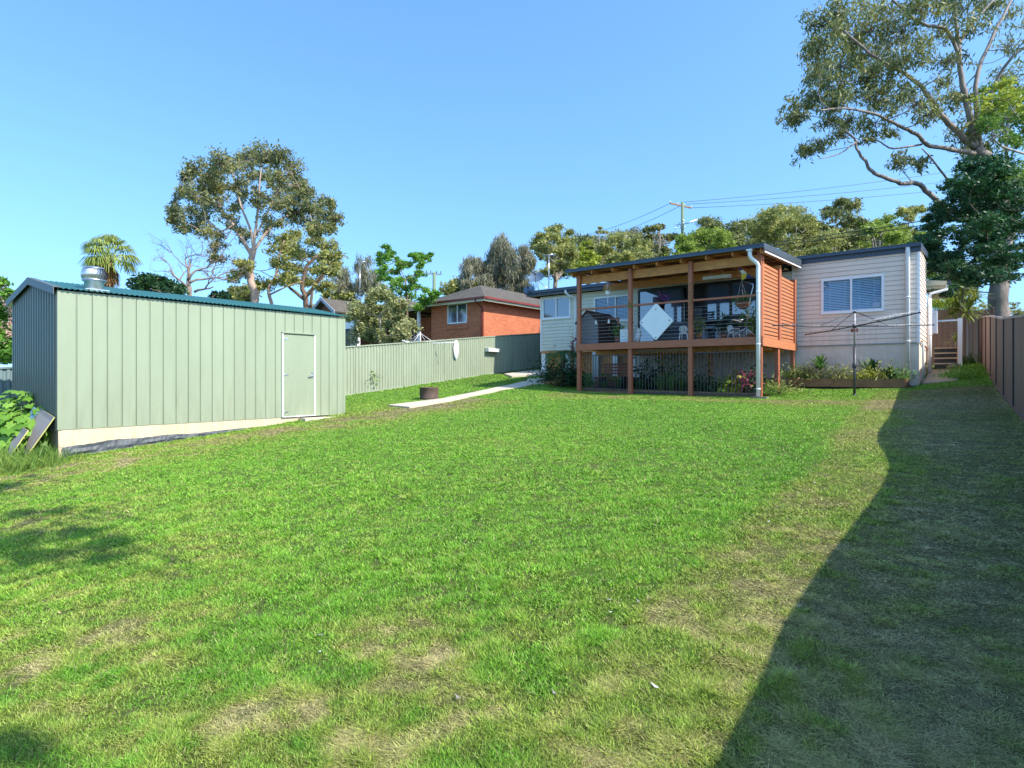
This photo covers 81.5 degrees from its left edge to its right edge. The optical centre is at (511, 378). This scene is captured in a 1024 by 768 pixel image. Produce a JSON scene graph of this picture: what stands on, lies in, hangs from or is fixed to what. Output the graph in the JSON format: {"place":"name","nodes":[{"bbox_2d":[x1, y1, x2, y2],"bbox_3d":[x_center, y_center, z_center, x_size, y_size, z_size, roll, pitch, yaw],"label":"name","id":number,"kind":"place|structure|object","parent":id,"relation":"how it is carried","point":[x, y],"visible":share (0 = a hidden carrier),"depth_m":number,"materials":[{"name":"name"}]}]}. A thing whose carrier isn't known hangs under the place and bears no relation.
{"place":"outdoors","nodes":[
{"label":"outdoors","id":0,"kind":"place"},
{"bbox_2d":[388,380,531,407],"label":"path","id":1,"kind":"structure","parent":0,"point":[522,384],"depth_m":18.91,"materials":[{"name":"concrete"}]},
{"bbox_2d":[0,365,1023,767],"bbox_3d":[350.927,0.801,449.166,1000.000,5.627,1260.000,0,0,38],"label":"ground","id":2,"kind":"structure","parent":0,"point":[936,621],"depth_m":4.09,"materials":[{"name":"green plant"}]},
{"bbox_2d":[0,366,11,411],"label":"metal fence","id":3,"kind":"object","parent":2,"relation":"on","point":[5,378],"depth_m":14.16,"materials":[{"name":"grey metal"}]},
{"bbox_2d":[0,275,16,366],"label":"blossom tree","id":4,"kind":"object","parent":2,"relation":"on","point":[6,292],"visible":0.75,"depth_m":18.58,"materials":[{"name":"green plant"}]},
{"bbox_2d":[9,427,28,456],"bbox_3d":[-9.075,1.202,10.721,1.003,0.704,0.437,0,0,38],"label":"leaning board","id":5,"kind":"object","parent":2,"relation":"on","point":[18,439],"visible":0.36,"depth_m":10.66,"materials":[{"name":"grey wood"}]},
{"bbox_2d":[0,389,51,451],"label":"leaf plant","id":6,"kind":"object","parent":2,"relation":"on","point":[14,419],"visible":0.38,"depth_m":11.10,"materials":[{"name":"green plant"}]},
{"bbox_2d":[0,437,73,477],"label":"grass tussock","id":7,"kind":"object","parent":2,"relation":"on","point":[15,467],"depth_m":9.98,"materials":[{"name":"green plant"}]},
{"bbox_2d":[24,406,54,453],"bbox_3d":[-8.896,1.030,10.950,1.002,1.002,0.517,0,0,38],"label":"leaning board","id":8,"kind":"object","parent":2,"relation":"on","point":[43,419],"visible":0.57,"depth_m":10.90,"materials":[{"name":"grey wood"}]},
{"bbox_2d":[0,438,91,476],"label":"grass tussock","id":9,"kind":"object","parent":2,"relation":"on","point":[30,452],"depth_m":10.29,"materials":[{"name":"green plant"}]},
{"bbox_2d":[78,233,142,287],"bbox_3d":[-20.244,-3.680,30.023,2.756,7.364,2.688,0,0,-31],"label":"fan palm","id":10,"kind":"object","parent":2,"relation":"on","point":[107,261],"visible":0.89,"depth_m":29.68,"materials":[{"name":"green plant"}]},
{"bbox_2d":[125,272,190,294],"bbox_3d":[-20.163,-2.790,33.988,3.314,7.065,6.744,0,0,-38],"label":"evergreen tree","id":11,"kind":"object","parent":2,"relation":"on","point":[147,281],"visible":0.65,"depth_m":33.36,"materials":[{"name":"green plant"}]},
{"bbox_2d":[6,277,347,456],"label":"garden shed","id":12,"kind":"structure","parent":2,"relation":"on","point":[115,368],"depth_m":12.40,"materials":[{"name":"green paint"}]},
{"bbox_2d":[79,266,109,293],"bbox_3d":[-8.174,-1.944,11.620,0.437,0.510,0.440,0,0,38],"label":"roof ventilator","id":13,"kind":"object","parent":12,"relation":"on","point":[94,277],"visible":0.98,"depth_m":11.48,"materials":[{"name":"metal"}]},
{"bbox_2d":[284,335,313,415],"bbox_3d":[-5.266,-0.084,14.706,0.081,1.983,0.850,0,0,38],"label":"door","id":14,"kind":"structure","parent":12,"relation":"in","point":[298,350],"depth_m":14.71,"materials":[{"name":"green paint"}]},
{"bbox_2d":[141,228,252,296],"bbox_3d":[-20.292,-4.882,38.594,6.610,9.768,4.550,0,0,1],"label":"dead tree","id":15,"kind":"object","parent":2,"relation":"on","point":[189,281],"visible":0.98,"depth_m":38.17,"materials":[{"name":"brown wood"}]},
{"bbox_2d":[208,290,231,299],"bbox_3d":[-17.587,-2.519,35.825,1.567,5.854,5.508,0,0,-21],"label":"evergreen tree","id":16,"kind":"object","parent":2,"relation":"on","point":[220,295],"visible":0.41,"depth_m":34.25,"materials":[{"name":"green plant"}]},
{"bbox_2d":[220,283,261,301],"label":"background tree","id":17,"kind":"object","parent":2,"relation":"on","point":[245,295],"visible":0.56,"depth_m":57.70,"materials":[{"name":"green plant"}]},
{"bbox_2d":[163,137,346,303],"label":"gum tree","id":18,"kind":"object","parent":2,"relation":"on","point":[296,190],"visible":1,"depth_m":42.91,"materials":[{"name":"green plant"}]},
{"bbox_2d":[223,218,348,313],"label":"gum tree","id":19,"kind":"object","parent":2,"relation":"on","point":[325,256],"visible":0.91,"depth_m":46.45,"materials":[{"name":"green plant"}]},
{"bbox_2d":[309,288,354,308],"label":"background tree","id":20,"kind":"object","parent":2,"relation":"on","point":[337,295],"visible":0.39,"depth_m":57.27,"materials":[{"name":"green plant"}]},
{"bbox_2d":[345,320,359,345],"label":"white wall","id":21,"kind":"structure","parent":2,"relation":"on","point":[347,327],"depth_m":31.70,"materials":[{"name":"paint"}]},
{"bbox_2d":[330,254,382,302],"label":"casuarina tree","id":22,"kind":"object","parent":2,"relation":"on","point":[363,280],"visible":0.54,"depth_m":59.33,"materials":[{"name":"green plant"}]},
{"bbox_2d":[312,297,430,344],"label":"gabled house","id":23,"kind":"structure","parent":2,"relation":"on","point":[332,305],"depth_m":38.08,"materials":[{"name":"grey brick"}]},
{"bbox_2d":[339,282,423,345],"bbox_3d":[-5.747,-1.903,26.201,3.557,4.681,4.645,0,0,-19],"label":"olive shrub","id":24,"kind":"object","parent":2,"relation":"on","point":[396,307],"visible":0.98,"depth_m":25.78,"materials":[{"name":"green plant"}]},
{"bbox_2d":[373,243,443,340],"bbox_3d":[-5.976,-3.952,33.779,3.886,7.594,5.507,0,0,-10],"label":"feathery tree","id":25,"kind":"object","parent":2,"relation":"on","point":[419,258],"visible":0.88,"depth_m":32.97,"materials":[{"name":"green plant"}]},
{"bbox_2d":[419,387,438,399],"bbox_3d":[-2.667,0.471,19.099,0.620,0.400,0.620,0,0,38],"label":"fire drum","id":26,"kind":"object","parent":2,"relation":"on","point":[427,393],"visible":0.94,"depth_m":18.84,"materials":[{"name":"metal"}]},
{"bbox_2d":[345,333,540,395],"bbox_3d":[-1.476,-0.919,27.676,0.055,3.629,18.850,0,0,38],"label":"metal fence","id":27,"kind":"object","parent":2,"relation":"on","point":[401,364],"visible":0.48,"depth_m":25.24,"materials":[{"name":"green metal"}]},
{"bbox_2d":[438,275,477,294],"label":"background tree","id":28,"kind":"object","parent":2,"relation":"on","point":[450,287],"visible":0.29,"depth_m":56.13,"materials":[{"name":"green plant"}]},
{"bbox_2d":[380,285,539,341],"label":"brick house","id":29,"kind":"structure","parent":2,"relation":"on","point":[479,311],"depth_m":32.96,"materials":[{"name":"red brick"}]},
{"bbox_2d":[447,303,466,324],"bbox_3d":[-2.999,-3.581,32.608,1.528,1.148,0.090,0,0,38],"label":"window","id":30,"kind":"structure","parent":29,"relation":"in","point":[456,313],"depth_m":32.60,"materials":[{"name":"glass"}]},
{"bbox_2d":[455,254,493,289],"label":"casuarina tree","id":31,"kind":"object","parent":2,"relation":"on","point":[476,267],"visible":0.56,"depth_m":57.32,"materials":[{"name":"green plant"}]},
{"bbox_2d":[483,231,514,291],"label":"casuarina tree","id":32,"kind":"object","parent":2,"relation":"on","point":[498,249],"visible":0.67,"depth_m":58.11,"materials":[{"name":"green plant"}]},
{"bbox_2d":[502,243,537,292],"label":"casuarina tree","id":33,"kind":"object","parent":2,"relation":"on","point":[517,274],"visible":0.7,"depth_m":56.69,"materials":[{"name":"green plant"}]},
{"bbox_2d":[528,223,579,287],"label":"background tree","id":34,"kind":"object","parent":2,"relation":"on","point":[563,250],"visible":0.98,"depth_m":46.53,"materials":[{"name":"green plant"}]},
{"bbox_2d":[520,345,594,382],"bbox_3d":[1.784,-0.578,23.917,3.323,1.564,2.543,0,0,38],"label":"shrub","id":35,"kind":"object","parent":2,"relation":"on","point":[549,372],"visible":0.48,"depth_m":23.57,"materials":[{"name":"green plant"}]},
{"bbox_2d":[538,349,584,375],"bbox_3d":[2.005,-0.425,23.224,2.276,1.473,2.527,0,0,38],"label":"tree fern","id":36,"kind":"object","parent":2,"relation":"on","point":[562,355],"visible":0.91,"depth_m":23.07,"materials":[{"name":"green plant"}]},
{"bbox_2d":[538,353,586,386],"bbox_3d":[2.137,-0.331,22.648,1.648,1.375,1.911,0,0,38],"label":"shrub","id":37,"kind":"object","parent":2,"relation":"on","point":[570,380],"visible":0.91,"depth_m":22.49,"materials":[{"name":"green plant"}]},
{"bbox_2d":[542,230,618,285],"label":"background tree","id":38,"kind":"object","parent":2,"relation":"on","point":[594,238],"visible":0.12,"depth_m":67.59,"materials":[{"name":"green plant"}]},
{"bbox_2d":[567,240,601,284],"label":"background tree","id":39,"kind":"object","parent":2,"relation":"on","point":[587,257],"visible":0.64,"depth_m":48.31,"materials":[{"name":"green plant"}]},
{"bbox_2d":[592,354,600,380],"bbox_3d":[3.353,-0.448,23.611,0.300,1.100,0.160,0,0,38],"label":"white screen","id":40,"kind":"object","parent":2,"relation":"on","point":[594,366],"visible":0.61,"depth_m":23.57,"materials":[{"name":"plastic"}]},
{"bbox_2d":[587,226,608,282],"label":"background tree","id":41,"kind":"object","parent":2,"relation":"on","point":[592,247],"visible":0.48,"depth_m":60.74,"materials":[{"name":"green plant"}]},
{"bbox_2d":[593,229,662,264],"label":"background tree","id":42,"kind":"object","parent":2,"relation":"on","point":[639,247],"visible":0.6,"depth_m":51.24,"materials":[{"name":"green plant"}]},
{"bbox_2d":[609,225,674,254],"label":"background tree","id":43,"kind":"object","parent":2,"relation":"on","point":[655,237],"visible":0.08,"depth_m":66.37,"materials":[{"name":"green plant"}]},
{"bbox_2d":[641,222,677,256],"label":"background tree","id":44,"kind":"object","parent":2,"relation":"on","point":[668,237],"visible":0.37,"depth_m":62.24,"materials":[{"name":"green plant"}]},
{"bbox_2d":[583,388,756,396],"bbox_3d":[4.976,0.459,19.640,6.041,0.264,0.050,0,0,38],"label":"garden sleeper","id":45,"kind":"object","parent":2,"relation":"on","point":[624,391],"visible":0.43,"depth_m":19.47,"materials":[{"name":"brown wood"}]},
{"bbox_2d":[565,243,801,396],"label":"covered deck","id":46,"kind":"structure","parent":2,"relation":"on","point":[675,268],"depth_m":19.45,"materials":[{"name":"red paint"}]},
{"bbox_2d":[575,310,621,343],"bbox_3d":[3.239,-1.869,22.165,1.004,1.226,1.780,0,0,38],"label":"barbecue grill","id":47,"kind":"object","parent":46,"relation":"on","point":[591,328],"visible":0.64,"depth_m":21.53,"materials":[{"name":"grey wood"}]},
{"bbox_2d":[582,354,627,389],"bbox_3d":[3.287,-0.224,20.896,1.870,1.242,0.030,0,0,38],"label":"railing panel","id":48,"kind":"object","parent":46,"relation":"attached to","point":[606,372],"visible":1,"depth_m":20.86,"materials":[{"name":"grey metal"}]},
{"bbox_2d":[640,304,672,339],"bbox_3d":[4.734,-1.878,19.517,1.161,1.188,0.041,0,0,38],"label":"diamond board","id":49,"kind":"object","parent":46,"relation":"on","point":[656,321],"visible":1,"depth_m":19.49,"materials":[{"name":"white paint"}]},
{"bbox_2d":[634,349,687,393],"bbox_3d":[4.915,-0.244,19.624,1.942,1.437,0.030,0,0,38],"label":"railing panel","id":50,"kind":"object","parent":46,"relation":"attached to","point":[657,371],"visible":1,"depth_m":19.69,"materials":[{"name":"grey metal"}]},
{"bbox_2d":[658,319,722,340],"bbox_3d":[6.373,-1.706,21.289,2.050,0.800,0.900,0,0,38],"label":"outdoor sofa","id":51,"kind":"object","parent":46,"relation":"on","point":[669,335],"visible":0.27,"depth_m":21.25,"materials":[{"name":"grey metal"}]},
{"bbox_2d":[693,316,706,338],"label":"potted plant","id":52,"kind":"object","parent":46,"relation":"on","point":[697,328],"visible":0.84,"depth_m":19.58,"materials":[{"name":"green plant"}]},
{"bbox_2d":[711,311,736,337],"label":"potted plant","id":53,"kind":"object","parent":46,"relation":"on","point":[723,334],"visible":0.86,"depth_m":19.38,"materials":[{"name":"green plant"}]},
{"bbox_2d":[694,351,755,394],"bbox_3d":[6.565,-0.176,18.335,1.926,1.336,0.030,0,0,38],"label":"railing panel","id":54,"kind":"object","parent":46,"relation":"attached to","point":[724,373],"visible":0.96,"depth_m":18.33,"materials":[{"name":"grey metal"}]},
{"bbox_2d":[721,314,753,337],"bbox_3d":[7.991,-1.776,21.107,1.000,1.000,0.595,0,0,38],"label":"barbecue","id":55,"kind":"object","parent":46,"relation":"on","point":[736,317],"visible":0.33,"depth_m":20.85,"materials":[{"name":"black metal"}]},
{"bbox_2d":[728,280,751,308],"bbox_3d":[7.329,-2.854,18.829,0.982,1.292,0.802,0,0,38],"label":"hanging basket","id":56,"kind":"object","parent":46,"relation":"hanging from","point":[744,304],"visible":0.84,"depth_m":18.78,"materials":[{"name":"plant"}]},
{"bbox_2d":[735,297,764,336],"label":"potted plant","id":57,"kind":"object","parent":46,"relation":"on","point":[751,329],"visible":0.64,"depth_m":19.25,"materials":[{"name":"green plant"}]},
{"bbox_2d":[670,201,698,234],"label":"utility pole","id":58,"kind":"object","parent":2,"relation":"on","point":[682,223],"visible":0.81,"depth_m":61.86,"materials":[{"name":"white wood"}]},
{"bbox_2d":[661,226,742,256],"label":"background tree","id":59,"kind":"object","parent":2,"relation":"on","point":[684,243],"visible":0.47,"depth_m":48.94,"materials":[{"name":"green plant"}]},
{"bbox_2d":[692,214,744,247],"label":"background tree","id":60,"kind":"object","parent":2,"relation":"on","point":[705,222],"visible":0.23,"depth_m":63.15,"materials":[{"name":"green plant"}]},
{"bbox_2d":[524,242,953,385],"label":"weatherboard house","id":61,"kind":"structure","parent":2,"relation":"on","point":[882,281],"depth_m":20.67,"materials":[{"name":"beige paint"}]},
{"bbox_2d":[542,296,570,319],"bbox_3d":[2.031,-3.249,27.251,1.583,1.013,0.090,0,0,38],"label":"window","id":62,"kind":"structure","parent":61,"relation":"in","point":[553,307],"depth_m":27.23,"materials":[{"name":"glass"}]},
{"bbox_2d":[594,294,627,321],"bbox_3d":[4.275,-3.001,25.515,1.753,1.141,0.116,0,0,38],"label":"window","id":63,"kind":"structure","parent":61,"relation":"in","point":[622,319],"depth_m":25.40,"materials":[{"name":"glass"}]},
{"bbox_2d":[638,278,755,340],"bbox_3d":[7.140,-2.475,23.283,4.789,2.490,0.134,0,0,38],"label":"sliding door","id":64,"kind":"structure","parent":61,"relation":"in","point":[730,287],"depth_m":22.97,"materials":[{"name":"black paint"}]},
{"bbox_2d":[820,274,884,314],"bbox_3d":[11.410,-2.823,19.941,1.883,1.219,0.116,0,0,38],"label":"window","id":65,"kind":"structure","parent":61,"relation":"in","point":[876,305],"depth_m":19.93,"materials":[{"name":"white paint"}]},
{"bbox_2d":[733,217,774,244],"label":"background tree","id":66,"kind":"object","parent":2,"relation":"on","point":[748,233],"visible":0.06,"depth_m":56.66,"materials":[{"name":"green plant"}]},
{"bbox_2d":[754,372,790,395],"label":"shrub","id":67,"kind":"object","parent":2,"relation":"on","point":[769,390],"visible":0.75,"depth_m":17.88,"materials":[{"name":"green plant"}]},
{"bbox_2d":[763,375,809,393],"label":"shrub","id":68,"kind":"object","parent":2,"relation":"on","point":[790,388],"visible":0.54,"depth_m":18.36,"materials":[{"name":"green plant"}]},
{"bbox_2d":[740,203,839,255],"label":"background tree","id":69,"kind":"object","parent":2,"relation":"on","point":[780,222],"visible":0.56,"depth_m":50.63,"materials":[{"name":"green plant"}]},
{"bbox_2d":[788,227,861,256],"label":"background tree","id":70,"kind":"object","parent":2,"relation":"on","point":[821,249],"visible":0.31,"depth_m":47.81,"materials":[{"name":"green plant"}]},
{"bbox_2d":[810,196,872,250],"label":"background tree","id":71,"kind":"object","parent":2,"relation":"on","point":[848,207],"visible":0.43,"depth_m":55.09,"materials":[{"name":"green plant"}]},
{"bbox_2d":[789,379,908,387],"bbox_3d":[11.020,0.131,19.546,3.342,0.280,0.933,0,0,38],"label":"garden sleeper","id":72,"kind":"object","parent":2,"relation":"on","point":[895,383],"visible":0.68,"depth_m":19.04,"materials":[{"name":"brown wood"}]},
{"bbox_2d":[772,311,934,395],"bbox_3d":[9.804,-0.680,17.000,3.607,2.518,3.607,0,0,38],"label":"rotary clothesline","id":73,"kind":"object","parent":2,"relation":"on","point":[854,364],"visible":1,"depth_m":16.97,"materials":[{"name":"grey metal"}]},
{"bbox_2d":[848,212,913,248],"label":"background tree","id":74,"kind":"object","parent":2,"relation":"on","point":[889,238],"visible":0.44,"depth_m":52.48,"materials":[{"name":"green plant"}]},
{"bbox_2d":[775,0,1023,316],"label":"gum tree","id":75,"kind":"object","parent":2,"relation":"on","point":[835,21],"visible":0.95,"depth_m":26.23,"materials":[{"name":"green plant"}]},
{"bbox_2d":[891,203,928,244],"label":"background tree","id":76,"kind":"object","parent":2,"relation":"on","point":[911,212],"visible":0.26,"depth_m":59.29,"materials":[{"name":"green plant"}]},
{"bbox_2d":[922,368,957,384],"bbox_3d":[15.052,-0.016,20.727,0.900,0.826,5.600,0,0,38],"label":"concrete pad","id":77,"kind":"object","parent":2,"relation":"on","point":[929,379],"visible":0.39,"depth_m":19.57,"materials":[{"name":"grey concrete"}]},
{"bbox_2d":[926,318,961,368],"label":"garden steps","id":78,"kind":"structure","parent":2,"relation":"on","point":[945,357],"depth_m":23.18,"materials":[{"name":"brown wood"}]},
{"bbox_2d":[926,291,969,309],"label":"bamboo","id":79,"kind":"object","parent":2,"relation":"on","point":[940,304],"visible":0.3,"depth_m":34.00,"materials":[{"name":"green plant"}]},
{"bbox_2d":[925,364,990,378],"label":"weeds","id":80,"kind":"object","parent":2,"relation":"on","point":[966,374],"visible":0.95,"depth_m":18.41,"materials":[{"name":"green plant"}]},
{"bbox_2d":[897,150,1023,297],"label":"conifer tree","id":81,"kind":"object","parent":2,"relation":"on","point":[987,213],"visible":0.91,"depth_m":21.77,"materials":[{"name":"green plant"}]},
{"bbox_2d":[926,306,994,364],"bbox_3d":[18.885,-1.751,25.219,2.510,2.502,0.080,0,0,38],"label":"metal fence","id":82,"kind":"object","parent":2,"relation":"on","point":[946,329],"visible":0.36,"depth_m":25.20,"materials":[{"name":"brown metal"}]},
{"bbox_2d":[939,359,986,370],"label":"weeds","id":83,"kind":"object","parent":2,"relation":"on","point":[971,366],"visible":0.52,"depth_m":19.89,"materials":[{"name":"green plant"}]},
{"bbox_2d":[938,269,993,362],"bbox_3d":[17.848,-2.465,23.448,2.066,3.996,2.034,0,0,14],"label":"dragon tree","id":84,"kind":"object","parent":2,"relation":"on","point":[960,304],"visible":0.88,"depth_m":23.43,"materials":[{"name":"green plant"}]},
{"bbox_2d":[964,75,1023,126],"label":"yellow shoot tree","id":85,"kind":"object","parent":2,"relation":"on","point":[1004,86],"visible":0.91,"depth_m":22.59,"materials":[{"name":"green plant"}]},
{"bbox_2d":[966,81,1023,204],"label":"tree","id":86,"kind":"object","parent":2,"relation":"on","point":[990,121],"visible":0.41,"depth_m":22.91,"materials":[{"name":"green plant"}]},
{"bbox_2d":[978,314,1023,421],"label":"metal fence","id":87,"kind":"object","parent":2,"relation":"on","point":[1001,348],"visible":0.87,"depth_m":13.63,"materials":[{"name":"brown metal"}]},
{"bbox_2d":[0,0,1023,366],"label":"sky","id":88,"kind":"structure","parent":0,"point":[443,128],"materials":[{"name":"blue"}]},
{"bbox_2d":[504,370,544,377],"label":"concrete slab","id":89,"kind":"structure","parent":0,"point":[519,374],"depth_m":26.91,"materials":[{"name":"grey concrete"}]},
{"bbox_2d":[591,378,782,392],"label":"soil","id":90,"kind":"structure","parent":0,"point":[634,380],"depth_m":21.57,"materials":[{"name":"brown soil"}]},
{"bbox_2d":[599,363,627,388],"bbox_3d":[3.733,-0.092,21.858,1.000,0.960,0.445,0,0,38],"label":"wooden bench seat","id":91,"kind":"object","parent":90,"relation":"on","point":[619,368],"visible":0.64,"depth_m":21.95,"materials":[{"name":"wood"}]},
{"bbox_2d":[633,355,669,387],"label":"shrub","id":92,"kind":"object","parent":90,"relation":"on","point":[634,371],"visible":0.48,"depth_m":21.19,"materials":[{"name":"green plant"}]},
{"bbox_2d":[655,339,715,388],"bbox_3d":[5.884,-0.493,20.714,2.252,1.812,1.296,0,0,7],"label":"shrub","id":93,"kind":"object","parent":90,"relation":"on","point":[669,372],"visible":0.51,"depth_m":20.69,"materials":[{"name":"green plant"}]},
{"bbox_2d":[681,357,723,390],"bbox_3d":[6.304,-0.140,19.657,1.475,1.228,1.330,0,0,38],"label":"shrub","id":94,"kind":"object","parent":90,"relation":"on","point":[702,383],"visible":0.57,"depth_m":19.45,"materials":[{"name":"green plant"}]},
{"bbox_2d":[708,362,752,392],"bbox_3d":[6.860,-0.008,18.686,1.429,1.028,1.125,0,0,26],"label":"shrub","id":95,"kind":"object","parent":90,"relation":"on","point":[729,383],"visible":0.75,"depth_m":18.58,"materials":[{"name":"green plant"}]},
{"bbox_2d":[720,369,769,392],"bbox_3d":[7.352,0.079,18.622,1.663,0.816,1.808,0,0,-25],"label":"pink cordyline","id":96,"kind":"object","parent":90,"relation":"on","point":[746,381],"visible":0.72,"depth_m":18.44,"materials":[{"name":"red plant"}]},
{"bbox_2d":[739,353,772,392],"bbox_3d":[7.507,-0.161,18.445,1.104,1.316,1.205,0,0,38],"label":"shrub","id":97,"kind":"object","parent":90,"relation":"on","point":[751,380],"visible":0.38,"depth_m":18.39,"materials":[{"name":"green plant"}]},
{"bbox_2d":[789,386,885,388],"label":"soil","id":98,"kind":"structure","parent":0,"point":[834,387],"depth_m":19.42,"materials":[{"name":"brown soil"}]},
{"bbox_2d":[790,362,827,378],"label":"bedding plant","id":99,"kind":"object","parent":98,"relation":"on","point":[806,368],"visible":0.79,"depth_m":19.99,"materials":[{"name":"green plant"}]},
{"bbox_2d":[803,353,833,377],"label":"spiky plant","id":100,"kind":"object","parent":98,"relation":"on","point":[819,361],"visible":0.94,"depth_m":19.96,"materials":[{"name":"green plant"}]},
{"bbox_2d":[803,362,857,379],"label":"bedding plant","id":101,"kind":"object","parent":98,"relation":"on","point":[828,376],"visible":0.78,"depth_m":19.66,"materials":[{"name":"green plant"}]},
{"bbox_2d":[815,364,877,380],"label":"bedding plant","id":102,"kind":"object","parent":98,"relation":"on","point":[846,375],"visible":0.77,"depth_m":19.36,"materials":[{"name":"green plant"}]},
{"bbox_2d":[837,361,891,378],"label":"bedding plant","id":103,"kind":"object","parent":98,"relation":"on","point":[863,376],"visible":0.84,"depth_m":18.96,"materials":[{"name":"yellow plant"}]},
{"bbox_2d":[857,356,880,378],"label":"broad leaf plant","id":104,"kind":"object","parent":98,"relation":"on","point":[871,362],"visible":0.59,"depth_m":19.13,"materials":[{"name":"green plant"}]},
{"bbox_2d":[857,357,902,379],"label":"bedding plant","id":105,"kind":"object","parent":98,"relation":"on","point":[880,373],"visible":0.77,"depth_m":18.74,"materials":[{"name":"green plant"}]},
{"bbox_2d":[877,360,918,378],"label":"bedding plant","id":106,"kind":"object","parent":98,"relation":"on","point":[900,375],"visible":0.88,"depth_m":18.42,"materials":[{"name":"green plant"}]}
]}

